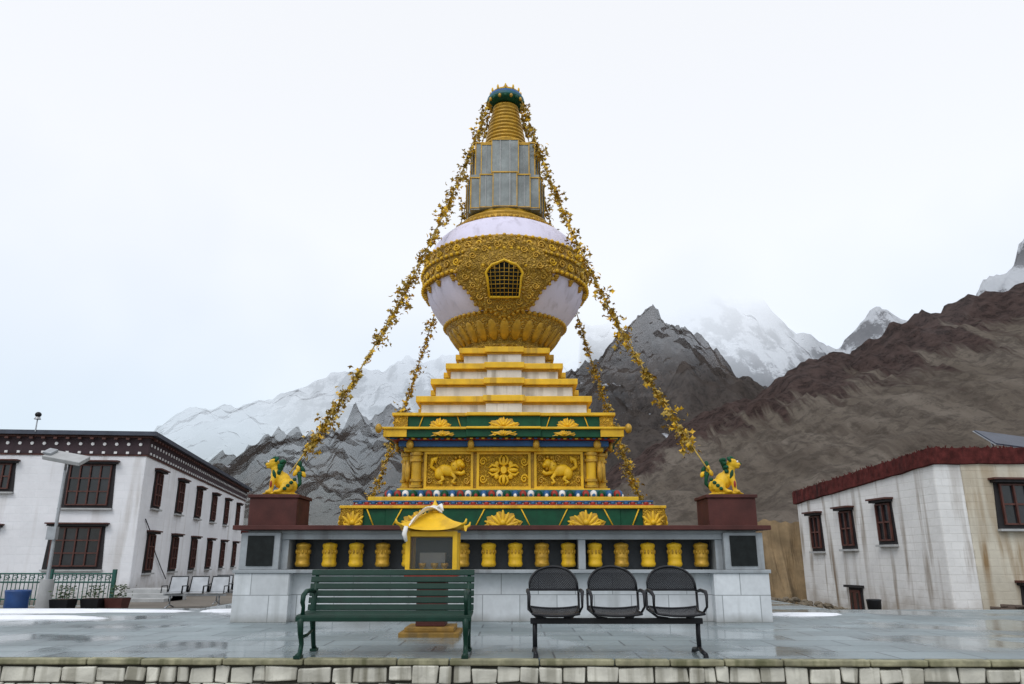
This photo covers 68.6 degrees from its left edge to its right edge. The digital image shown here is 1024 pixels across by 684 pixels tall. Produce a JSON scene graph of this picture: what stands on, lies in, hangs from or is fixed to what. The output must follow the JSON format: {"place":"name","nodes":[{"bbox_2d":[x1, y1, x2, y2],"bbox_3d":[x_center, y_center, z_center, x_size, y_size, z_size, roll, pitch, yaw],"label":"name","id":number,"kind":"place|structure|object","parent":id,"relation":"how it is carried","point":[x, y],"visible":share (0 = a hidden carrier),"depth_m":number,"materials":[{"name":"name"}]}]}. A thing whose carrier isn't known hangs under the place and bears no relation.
{"place":"outdoors","nodes":[
{"label":"outdoors","id":0,"kind":"place"},
{"bbox_2d":[0,582,233,607],"bbox_3d":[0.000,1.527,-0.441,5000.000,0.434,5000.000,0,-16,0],"label":"ground","id":1,"kind":"structure","parent":0,"point":[198,601],"depth_m":24.76,"materials":[{"name":"grey concrete"}]},
{"bbox_2d":[3,589,31,607],"bbox_3d":[-12.750,6.714,19.295,0.600,0.640,0.600,0,-16,0],"label":"blue barrel","id":2,"kind":"object","parent":1,"relation":"on","point":[17,598],"visible":0.69,"depth_m":19.11,"materials":[{"name":"plastic"}]},
{"bbox_2d":[0,569,117,606],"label":"metal fence","id":3,"kind":"object","parent":1,"relation":"on","point":[112,581],"visible":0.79,"depth_m":23.05,"materials":[{"name":"green paint"},{"name":"metal"}]},
{"bbox_2d":[35,448,89,607],"bbox_3d":[-12.602,5.156,20.749,1.157,4.441,0.668,0,-16,0],"label":"street lamp","id":4,"kind":"object","parent":1,"relation":"on","point":[44,597],"visible":0.9,"depth_m":20.84,"materials":[{"name":"grey metal"}]},
{"bbox_2d":[48,585,77,607],"bbox_3d":[-12.065,6.894,20.091,0.744,0.735,0.673,0,-16,0],"label":"potted shrub","id":5,"kind":"object","parent":1,"relation":"on","point":[62,603],"visible":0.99,"depth_m":19.91,"materials":[{"name":"black plastic"}]},
{"bbox_2d":[80,585,110,607],"bbox_3d":[-11.380,7.010,20.489,0.820,0.733,0.772,-12,-20,36],"label":"potted shrub","id":6,"kind":"object","parent":1,"relation":"on","point":[91,602],"visible":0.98,"depth_m":20.27,"materials":[{"name":"black plastic"}]},
{"bbox_2d":[104,584,136,607],"bbox_3d":[-10.918,7.091,20.768,0.689,0.733,0.702,-6,-17,19],"label":"potted shrub","id":7,"kind":"object","parent":1,"relation":"on","point":[118,602],"visible":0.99,"depth_m":20.59,"materials":[{"name":"green plant"}]},
{"bbox_2d":[0,455,244,600],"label":"walls","id":8,"kind":"structure","parent":1,"relation":"on","point":[28,507],"depth_m":27.02,"materials":[{"name":"white paint"}]},
{"bbox_2d":[0,459,243,578],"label":"windows","id":9,"kind":"structure","parent":8,"relation":"attached to","point":[88,485],"depth_m":27.00,"materials":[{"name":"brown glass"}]},
{"bbox_2d":[0,429,251,501],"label":"roof and parapet","id":10,"kind":"structure","parent":8,"relation":"on","point":[159,447],"depth_m":27.45,"materials":[{"name":"brown paint"}]},
{"bbox_2d":[34,412,41,431],"bbox_3d":[-17.200,2.886,27.165,0.232,0.720,0.232,0,-16,0],"label":"roof light","id":11,"kind":"object","parent":10,"relation":"on","point":[38,415],"visible":1,"depth_m":27.15,"materials":[{"name":"metal"}]},
{"bbox_2d":[121,588,186,601],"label":"stone steps","id":12,"kind":"structure","parent":1,"relation":"on","point":[147,595],"depth_m":25.43,"materials":[{"name":"stone"}]},
{"bbox_2d":[160,576,229,607],"bbox_3d":[-9.380,7.411,22.223,1.872,0.906,0.626,0,-16,0],"label":"metal bench","id":13,"kind":"object","parent":1,"relation":"on","point":[199,584],"visible":0.94,"depth_m":22.47,"materials":[{"name":"white metal"}]},
{"bbox_2d":[209,575,233,604],"bbox_3d":[-8.680,7.910,23.952,1.872,0.906,0.626,0,-16,0],"label":"metal bench","id":14,"kind":"object","parent":1,"relation":"on","point":[231,584],"visible":0.2,"depth_m":24.16,"materials":[{"name":"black metal"}]},
{"bbox_2d":[0,657,1023,683],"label":"plaza retaining wall","id":15,"kind":"structure","parent":1,"relation":"on","point":[144,670],"depth_m":7.71,"materials":[{"name":"stone"}]},
{"bbox_2d":[756,519,806,603],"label":"adobe wall","id":16,"kind":"structure","parent":1,"relation":"on","point":[783,555],"depth_m":27.40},
{"bbox_2d":[771,597,850,609],"bbox_3d":[8.531,7.482,21.033,4.703,0.504,5.645,0,-16,0],"label":"rubble","id":17,"kind":"object","parent":1,"relation":"on","point":[794,600],"visible":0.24,"depth_m":22.05,"materials":[{"name":"stone"}]},
{"bbox_2d":[866,599,881,609],"bbox_3d":[8.900,6.551,18.405,0.360,0.460,0.360,0,-16,0],"label":"waste bin","id":18,"kind":"object","parent":1,"relation":"on","point":[873,604],"visible":0.71,"depth_m":18.31,"materials":[{"name":"black metal"}]},
{"bbox_2d":[797,464,982,609],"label":"walls","id":19,"kind":"structure","parent":1,"relation":"on","point":[929,563],"depth_m":20.60,"materials":[{"name":"white paint"}]},
{"bbox_2d":[792,445,1023,504],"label":"brushwood parapet","id":20,"kind":"structure","parent":19,"relation":"on","point":[928,456],"depth_m":20.26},
{"bbox_2d":[973,430,1023,447],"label":"solar panel","id":21,"kind":"object","parent":20,"relation":"on","point":[1005,440],"visible":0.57,"depth_m":22.92,"materials":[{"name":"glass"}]},
{"bbox_2d":[801,477,1023,609],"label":"windows and door","id":22,"kind":"structure","parent":19,"relation":"attached to","point":[1009,497],"depth_m":21.40,"materials":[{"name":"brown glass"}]},
{"bbox_2d":[960,464,1023,609],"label":"stained end bay","id":23,"kind":"object","parent":19,"relation":"attached to","point":[999,558],"visible":0.6,"depth_m":19.16,"materials":[{"name":"beige paint"}]},
{"bbox_2d":[218,304,767,524],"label":"mountain","id":24,"kind":"structure","parent":0,"point":[689,371],"depth_m":240.87,"materials":[{"name":"grey stone"}]},
{"bbox_2d":[0,600,1023,665],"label":"plaza pavement","id":25,"kind":"structure","parent":0,"point":[887,634],"depth_m":9.76,"materials":[{"name":"stone"}]},
{"bbox_2d":[0,615,103,618],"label":"snow patch","id":26,"kind":"object","parent":25,"relation":"on","point":[44,617],"visible":0.99,"depth_m":12.93,"materials":[{"name":"white snow"}]},
{"bbox_2d":[0,608,190,612],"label":"snow patch","id":27,"kind":"object","parent":25,"relation":"on","point":[26,610],"visible":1,"depth_m":14.49,"materials":[{"name":"white snow"}]},
{"bbox_2d":[200,609,230,612],"bbox_3d":[-5.628,5.261,14.703,0.917,0.054,0.595,0,-16,0],"label":"snow patch","id":28,"kind":"object","parent":25,"relation":"on","point":[220,610],"visible":0.59,"depth_m":14.53,"materials":[{"name":"white snow"}]},
{"bbox_2d":[293,570,474,658],"bbox_3d":[-1.360,2.970,8.250,1.860,0.886,0.780,0,-16,0],"label":"park bench","id":29,"kind":"object","parent":25,"relation":"on","point":[314,613],"visible":1,"depth_m":8.44,"materials":[{"name":"green paint"}]},
{"bbox_2d":[395,500,470,637],"bbox_3d":[-1.100,3.132,10.490,0.980,1.840,0.984,0,-16,0],"label":"butter lamp shrine","id":30,"kind":"object","parent":25,"relation":"on","point":[432,538],"visible":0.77,"depth_m":10.37,"materials":[{"name":"yellow paint"}]},
{"bbox_2d":[230,83,772,622],"bbox_3d":[-0.170,-0.562,18.273,9.000,13.255,9.000,0,-16,0],"label":"buddhist stupa","id":31,"kind":"object","parent":25,"relation":"on","point":[502,437],"visible":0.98,"depth_m":15.22,"materials":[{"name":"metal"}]},
{"bbox_2d":[248,494,311,524],"bbox_3d":[-4.090,2.985,13.221,0.880,0.523,0.880,0,-16,0],"label":"statue pedestal","id":32,"kind":"object","parent":31,"relation":"on","point":[278,509],"visible":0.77,"depth_m":12.85,"materials":[{"name":"red paint"}]},
{"bbox_2d":[262,456,305,493],"bbox_3d":[-4.038,2.383,13.329,0.729,0.694,0.388,5,-17,-17],"label":"snow lion statue","id":33,"kind":"object","parent":32,"relation":"on","point":[283,482],"visible":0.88,"depth_m":13.22,"materials":[{"name":"yellow paint"}]},
{"bbox_2d":[295,540,310,568],"bbox_3d":[-3.568,3.630,12.816,0.263,0.487,0.265,0,-16,0],"label":"prayer wheel","id":34,"kind":"object","parent":31,"relation":"on","point":[303,552],"visible":1,"depth_m":12.73,"materials":[{"name":"gold metal"}]},
{"bbox_2d":[321,540,337,568],"bbox_3d":[-3.115,3.630,12.816,0.265,0.487,0.267,0,-16,0],"label":"prayer wheel","id":35,"kind":"object","parent":31,"relation":"on","point":[329,551],"visible":0.98,"depth_m":12.73,"materials":[{"name":"gold metal"}]},
{"bbox_2d":[348,540,363,568],"bbox_3d":[-2.662,3.630,12.816,0.262,0.487,0.264,0,-16,0],"label":"prayer wheel","id":36,"kind":"object","parent":31,"relation":"on","point":[356,551],"visible":0.99,"depth_m":12.73,"materials":[{"name":"gold metal"}]},
{"bbox_2d":[375,540,390,568],"bbox_3d":[-2.208,3.630,12.816,0.266,0.487,0.268,0,-16,0],"label":"prayer wheel","id":37,"kind":"object","parent":31,"relation":"on","point":[382,551],"visible":0.98,"depth_m":12.73,"materials":[{"name":"gold metal"}]},
{"bbox_2d":[289,101,493,473],"bbox_3d":[-2.217,-1.993,16.523,0.598,10.106,5.123,-14,-21,39],"label":"gold garland","id":38,"kind":"object","parent":31,"relation":"attached to","point":[311,446],"visible":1,"depth_m":16.07,"materials":[{"name":"gold metal"}]},
{"bbox_2d":[401,543,405,566],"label":"prayer wheel","id":39,"kind":"object","parent":31,"relation":"on","point":[403,553],"visible":0.21,"depth_m":12.74,"materials":[{"name":"gold metal"}]},
{"bbox_2d":[364,114,489,500],"bbox_3d":[-2.425,-0.464,20.465,0.616,10.857,5.414,15,-22,-42],"label":"gold garland","id":40,"kind":"object","parent":31,"relation":"attached to","point":[410,389],"visible":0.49,"depth_m":20.30,"materials":[{"name":"gold metal"}]},
{"bbox_2d":[460,540,469,568],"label":"prayer wheel","id":41,"kind":"object","parent":31,"relation":"on","point":[464,554],"visible":0.56,"depth_m":12.73,"materials":[{"name":"gold metal"}]},
{"bbox_2d":[481,540,495,568],"bbox_3d":[-0.395,3.630,12.816,0.259,0.487,0.260,0,-16,0],"label":"prayer wheel","id":42,"kind":"object","parent":31,"relation":"on","point":[488,551],"visible":0.98,"depth_m":12.73,"materials":[{"name":"gold metal"}]},
{"bbox_2d":[508,540,522,568],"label":"prayer wheel","id":43,"kind":"object","parent":31,"relation":"on","point":[515,551],"visible":0.99,"depth_m":12.73,"materials":[{"name":"gold metal"}]},
{"bbox_2d":[534,540,548,566],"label":"prayer wheel","id":44,"kind":"object","parent":31,"relation":"on","point":[541,551],"visible":0.94,"depth_m":12.73,"materials":[{"name":"gold metal"}]},
{"bbox_2d":[561,540,575,568],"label":"prayer wheel","id":45,"kind":"object","parent":31,"relation":"on","point":[568,551],"visible":0.98,"depth_m":12.73,"materials":[{"name":"gold metal"}]},
{"bbox_2d":[520,115,646,500],"bbox_3d":[1.978,-0.465,20.459,0.710,10.857,5.568,-15,-22,42],"label":"gold garland","id":46,"kind":"object","parent":31,"relation":"attached to","point":[594,371],"visible":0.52,"depth_m":20.33,"materials":[{"name":"gold metal"}]},
{"bbox_2d":[587,540,602,568],"bbox_3d":[1.418,3.630,12.816,0.266,0.487,0.268,0,-16,0],"label":"prayer wheel","id":47,"kind":"object","parent":31,"relation":"on","point":[594,551],"visible":0.98,"depth_m":12.73,"materials":[{"name":"gold metal"}]},
{"bbox_2d":[520,101,708,470],"bbox_3d":[1.879,-2.015,16.533,0.571,10.057,4.981,14,-21,-39],"label":"gold garland","id":48,"kind":"object","parent":31,"relation":"attached to","point":[647,377],"visible":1,"depth_m":16.02,"materials":[{"name":"gold metal"}]},
{"bbox_2d":[614,540,628,567],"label":"prayer wheel","id":49,"kind":"object","parent":31,"relation":"on","point":[621,551],"visible":0.94,"depth_m":12.73,"materials":[{"name":"gold metal"}]},
{"bbox_2d":[640,540,655,568],"bbox_3d":[2.325,3.630,12.816,0.265,0.487,0.267,0,-16,0],"label":"prayer wheel","id":50,"kind":"object","parent":31,"relation":"on","point":[647,552],"visible":0.96,"depth_m":12.73,"materials":[{"name":"gold metal"}]},
{"bbox_2d":[667,540,682,566],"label":"prayer wheel","id":51,"kind":"object","parent":31,"relation":"on","point":[674,551],"visible":0.88,"depth_m":12.73,"materials":[{"name":"gold metal"}]},
{"bbox_2d":[693,540,708,568],"bbox_3d":[3.231,3.630,12.816,0.265,0.487,0.266,0,-16,0],"label":"prayer wheel","id":52,"kind":"object","parent":31,"relation":"on","point":[700,551],"visible":0.99,"depth_m":12.73,"materials":[{"name":"gold metal"}]},
{"bbox_2d":[694,494,757,524],"bbox_3d":[3.770,2.985,13.221,0.880,0.523,0.880,0,-16,0],"label":"statue pedestal","id":53,"kind":"object","parent":31,"relation":"on","point":[726,509],"visible":0.79,"depth_m":12.84,"materials":[{"name":"red paint"}]},
{"bbox_2d":[700,456,743,493],"bbox_3d":[3.718,2.383,13.329,0.729,0.694,0.388,-5,-17,17],"label":"snow lion statue","id":54,"kind":"object","parent":53,"relation":"on","point":[722,482],"visible":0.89,"depth_m":13.22,"materials":[{"name":"yellow paint"}]},
{"bbox_2d":[526,565,708,657],"bbox_3d":[1.140,2.941,8.251,1.974,0.922,0.645,0,-16,0],"label":"three seat waiting chair","id":55,"kind":"object","parent":25,"relation":"on","point":[548,582],"visible":1,"depth_m":8.45,"materials":[{"name":"black metal"}]},
{"bbox_2d":[772,612,841,615],"bbox_3d":[5.294,4.983,13.741,1.676,0.054,0.489,0,-16,0],"label":"snow patch","id":56,"kind":"object","parent":25,"relation":"on","point":[803,614],"visible":0.86,"depth_m":13.63,"materials":[{"name":"white snow"}]},
{"bbox_2d":[0,0,1023,524],"label":"sky","id":57,"kind":"structure","parent":0,"point":[212,212],"materials":[{"name":"white"}]},
{"bbox_2d":[606,282,1023,524],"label":"hill","id":58,"kind":"structure","parent":0,"point":[950,375],"depth_m":112.53,"materials":[{"name":"brown stone"}]},
{"bbox_2d":[734,239,1023,386],"bbox_3d":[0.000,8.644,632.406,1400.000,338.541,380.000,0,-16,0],"label":"snow mountain","id":59,"kind":"structure","parent":0,"point":[875,322],"depth_m":620.91,"materials":[{"name":"white snow"}]},
{"bbox_2d":[990,604,1023,609],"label":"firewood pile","id":60,"kind":"object","parent":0,"point":[1009,607],"visible":0.27,"depth_m":17.63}
]}

